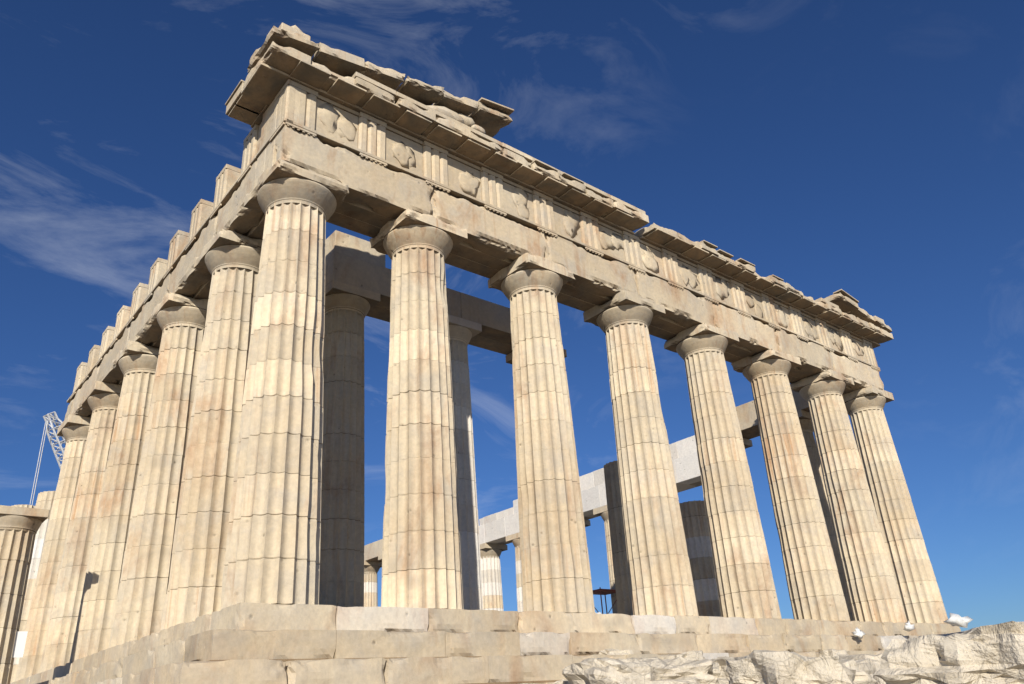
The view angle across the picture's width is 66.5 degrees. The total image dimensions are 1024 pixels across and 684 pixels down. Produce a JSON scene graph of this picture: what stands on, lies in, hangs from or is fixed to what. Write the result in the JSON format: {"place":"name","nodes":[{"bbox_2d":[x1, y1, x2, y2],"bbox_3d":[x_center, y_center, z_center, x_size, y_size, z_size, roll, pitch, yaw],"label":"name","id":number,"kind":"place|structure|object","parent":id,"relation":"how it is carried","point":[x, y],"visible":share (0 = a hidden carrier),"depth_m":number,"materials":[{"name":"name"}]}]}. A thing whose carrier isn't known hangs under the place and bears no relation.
{"place":"outdoors","nodes":[
{"label":"outdoors","id":0,"kind":"place"},
{"bbox_2d":[0,0,1023,630],"label":"sky","id":1,"kind":"structure","parent":0,"point":[872,151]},
{"bbox_2d":[593,587,616,613],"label":"scaffold tower","id":2,"kind":"structure","parent":0,"point":[600,592],"depth_m":44.37,"materials":[{"name":"brown metal"}]},
{"bbox_3d":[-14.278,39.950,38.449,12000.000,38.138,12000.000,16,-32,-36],"label":"ground","id":3,"kind":"structure","parent":0,"visible":0},
{"bbox_2d":[12,631,27,657],"bbox_3d":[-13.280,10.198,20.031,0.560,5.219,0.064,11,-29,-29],"label":"info sign","id":4,"kind":"object","parent":3,"relation":"on","point":[19,643],"visible":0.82,"depth_m":21.05,"materials":[{"name":"white"}]},
{"bbox_2d":[0,505,49,683],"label":"column","id":5,"kind":"structure","parent":3,"relation":"on","point":[19,527],"depth_m":21.46,"materials":[{"name":"stone"}]},
{"bbox_2d":[30,411,65,504],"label":"crane","id":6,"kind":"object","parent":3,"relation":"on","point":[54,429],"visible":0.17,"depth_m":52.92,"materials":[{"name":"paint"}]},
{"bbox_2d":[528,682,553,683],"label":"euthynteria foundation","id":7,"kind":"object","parent":3,"relation":"on","point":[542,683],"visible":0.01,"depth_m":16.31,"materials":[{"name":"stone"}]},
{"bbox_2d":[10,602,960,683],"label":"crepidoma steps","id":8,"kind":"structure","parent":7,"relation":"on","point":[250,643],"depth_m":16.41,"materials":[{"name":"stone"}]},
{"bbox_2d":[10,229,262,682],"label":"columns","id":9,"kind":"structure","parent":8,"relation":"on","point":[130,542],"depth_m":23.56,"materials":[{"name":"stone"}]},
{"bbox_2d":[64,79,299,419],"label":"entablature","id":10,"kind":"structure","parent":9,"relation":"on","point":[176,272],"depth_m":24.77,"materials":[{"name":"stone"}]},
{"bbox_2d":[319,230,721,616],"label":"inner columns","id":11,"kind":"structure","parent":8,"relation":"on","point":[357,282],"depth_m":25.12,"materials":[{"name":"stone"}]},
{"bbox_2d":[220,159,947,623],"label":"columns","id":12,"kind":"structure","parent":8,"relation":"on","point":[272,545],"depth_m":22.36,"materials":[{"name":"stone"}]},
{"bbox_2d":[255,79,883,394],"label":"entablature","id":13,"kind":"structure","parent":12,"relation":"on","point":[383,171],"depth_m":24.65,"materials":[{"name":"stone"}]},
{"bbox_2d":[225,41,893,347],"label":"cornice","id":14,"kind":"structure","parent":13,"relation":"on","point":[258,89],"depth_m":24.02,"materials":[{"name":"stone"}]},
{"bbox_2d":[247,23,891,332],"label":"pediment remains","id":15,"kind":"object","parent":14,"relation":"on","point":[487,117],"visible":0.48,"depth_m":22.74,"materials":[{"name":"stone"}]},
{"bbox_2d":[364,410,853,620],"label":"columns","id":16,"kind":"structure","parent":8,"relation":"on","point":[490,553],"depth_m":51.89,"materials":[{"name":"stone"}]},
{"bbox_2d":[364,390,808,561],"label":"entablature","id":17,"kind":"structure","parent":16,"relation":"on","point":[497,528],"depth_m":48.00,"materials":[{"name":"stone"}]},
{"bbox_2d":[595,612,972,639],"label":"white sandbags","id":18,"kind":"object","parent":8,"relation":"on","point":[956,620],"visible":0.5,"depth_m":8.69,"materials":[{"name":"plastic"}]},
{"bbox_2d":[522,621,1023,683],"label":"rocks","id":19,"kind":"object","parent":3,"relation":"on","point":[990,654],"visible":0.98,"depth_m":9.44,"materials":[{"name":"stone"}]}
]}

